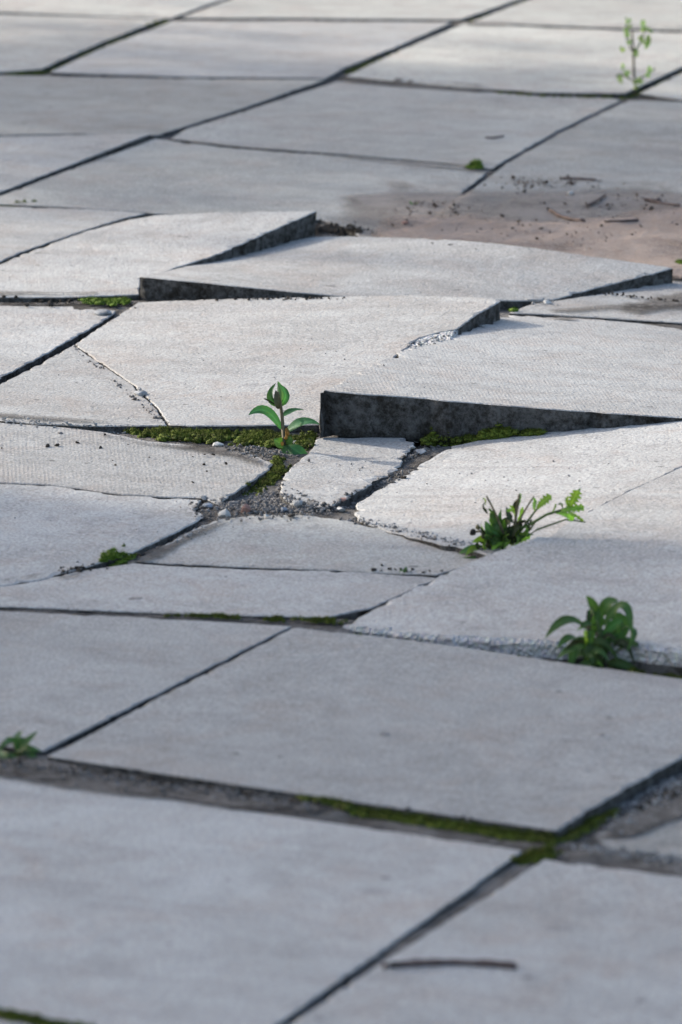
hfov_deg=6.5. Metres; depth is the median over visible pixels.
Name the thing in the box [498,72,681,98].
moss
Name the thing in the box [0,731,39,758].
weed
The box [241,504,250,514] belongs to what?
stone chip
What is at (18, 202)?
moss
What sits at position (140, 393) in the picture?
stone chip
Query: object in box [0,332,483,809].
gravel
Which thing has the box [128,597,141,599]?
stone chip
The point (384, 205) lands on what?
dust
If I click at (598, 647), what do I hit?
weed
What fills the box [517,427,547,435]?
moss cushion
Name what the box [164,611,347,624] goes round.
moss
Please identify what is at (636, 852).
gravel
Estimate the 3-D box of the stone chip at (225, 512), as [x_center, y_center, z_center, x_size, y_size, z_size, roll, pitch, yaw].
[-0.145,0.003,7.431,0.017,0.014,0.019,-2,12,-11]
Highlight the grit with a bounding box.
[14,329,664,587]
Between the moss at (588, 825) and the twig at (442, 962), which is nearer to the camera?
the twig at (442, 962)
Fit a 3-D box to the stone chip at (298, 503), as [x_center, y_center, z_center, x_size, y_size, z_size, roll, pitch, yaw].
[-0.055,-0.010,7.474,0.014,0.011,0.014,1,12,3]
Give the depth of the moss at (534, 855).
5.88 m
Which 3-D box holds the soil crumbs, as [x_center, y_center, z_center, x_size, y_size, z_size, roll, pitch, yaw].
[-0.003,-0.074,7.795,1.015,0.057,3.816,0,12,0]
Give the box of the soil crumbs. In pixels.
[0,219,681,839]
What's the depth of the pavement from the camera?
7.36 m
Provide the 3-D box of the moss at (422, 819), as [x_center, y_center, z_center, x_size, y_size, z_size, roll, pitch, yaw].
[0.101,0.306,6.033,0.310,0.027,0.095,7,14,29]
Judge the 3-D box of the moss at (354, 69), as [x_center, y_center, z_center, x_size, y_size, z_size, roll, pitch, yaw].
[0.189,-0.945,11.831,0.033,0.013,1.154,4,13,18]
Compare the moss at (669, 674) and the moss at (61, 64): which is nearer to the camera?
the moss at (669, 674)
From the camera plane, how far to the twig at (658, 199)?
9.83 m
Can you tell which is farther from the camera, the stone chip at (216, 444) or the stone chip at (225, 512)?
the stone chip at (216, 444)
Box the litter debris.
[354,170,681,248]
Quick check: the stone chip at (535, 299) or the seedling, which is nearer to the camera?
the seedling
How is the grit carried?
on the pavement
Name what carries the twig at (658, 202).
on the sand
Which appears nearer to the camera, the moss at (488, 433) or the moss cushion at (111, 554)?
the moss cushion at (111, 554)
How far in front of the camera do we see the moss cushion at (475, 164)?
10.16 m
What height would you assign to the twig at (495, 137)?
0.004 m
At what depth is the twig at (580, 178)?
10.04 m
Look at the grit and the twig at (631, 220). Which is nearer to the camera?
the grit
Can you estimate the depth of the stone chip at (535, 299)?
8.89 m
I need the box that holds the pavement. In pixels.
[0,0,681,1023]
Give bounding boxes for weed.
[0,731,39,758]
[459,488,585,558]
[545,596,639,669]
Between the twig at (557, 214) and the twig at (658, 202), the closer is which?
the twig at (557, 214)
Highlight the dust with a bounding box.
[340,186,681,280]
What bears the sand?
on the pavement
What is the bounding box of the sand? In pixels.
[375,203,681,277]
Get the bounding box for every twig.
[382,958,517,968]
[485,135,503,138]
[546,207,584,221]
[562,176,595,180]
[586,194,605,206]
[604,218,638,221]
[643,198,660,200]
[645,199,680,206]
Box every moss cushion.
[77,295,133,305]
[98,543,137,566]
[465,158,483,168]
[507,305,518,311]
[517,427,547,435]
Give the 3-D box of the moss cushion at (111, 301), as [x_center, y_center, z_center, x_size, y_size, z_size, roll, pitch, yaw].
[-0.351,-0.313,8.877,0.085,0.016,0.076,0,12,0]
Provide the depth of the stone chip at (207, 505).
7.47 m
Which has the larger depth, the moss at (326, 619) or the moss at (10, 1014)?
the moss at (326, 619)
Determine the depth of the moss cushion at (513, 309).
8.81 m
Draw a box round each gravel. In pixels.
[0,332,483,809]
[2,300,681,863]
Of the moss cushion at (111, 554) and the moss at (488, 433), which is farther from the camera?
the moss at (488, 433)
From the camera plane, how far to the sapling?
10.98 m
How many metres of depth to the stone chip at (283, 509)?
7.45 m
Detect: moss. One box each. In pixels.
[0,198,36,207]
[0,1007,95,1023]
[4,18,169,75]
[123,425,318,450]
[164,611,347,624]
[242,454,292,495]
[295,792,565,843]
[343,0,526,73]
[420,421,518,446]
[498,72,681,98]
[510,842,562,864]
[540,806,619,844]
[627,667,681,678]
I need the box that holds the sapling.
[616,17,655,95]
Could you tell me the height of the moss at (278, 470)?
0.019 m
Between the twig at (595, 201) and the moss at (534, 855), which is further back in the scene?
the twig at (595, 201)
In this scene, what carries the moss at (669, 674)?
on the pavement
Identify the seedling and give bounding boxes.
[249,382,318,454]
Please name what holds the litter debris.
on the sand
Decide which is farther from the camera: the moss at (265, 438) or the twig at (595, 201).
the twig at (595, 201)
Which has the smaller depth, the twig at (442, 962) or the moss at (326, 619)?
the twig at (442, 962)
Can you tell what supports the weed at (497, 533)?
on the pavement
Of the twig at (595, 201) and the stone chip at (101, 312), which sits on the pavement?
the stone chip at (101, 312)
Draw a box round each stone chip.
[94,309,111,315]
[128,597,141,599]
[134,391,146,395]
[202,503,211,508]
[212,442,223,446]
[218,508,230,518]
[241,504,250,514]
[280,507,287,512]
[292,500,302,506]
[416,448,426,454]
[526,297,544,302]
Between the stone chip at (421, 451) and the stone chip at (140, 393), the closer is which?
the stone chip at (421, 451)

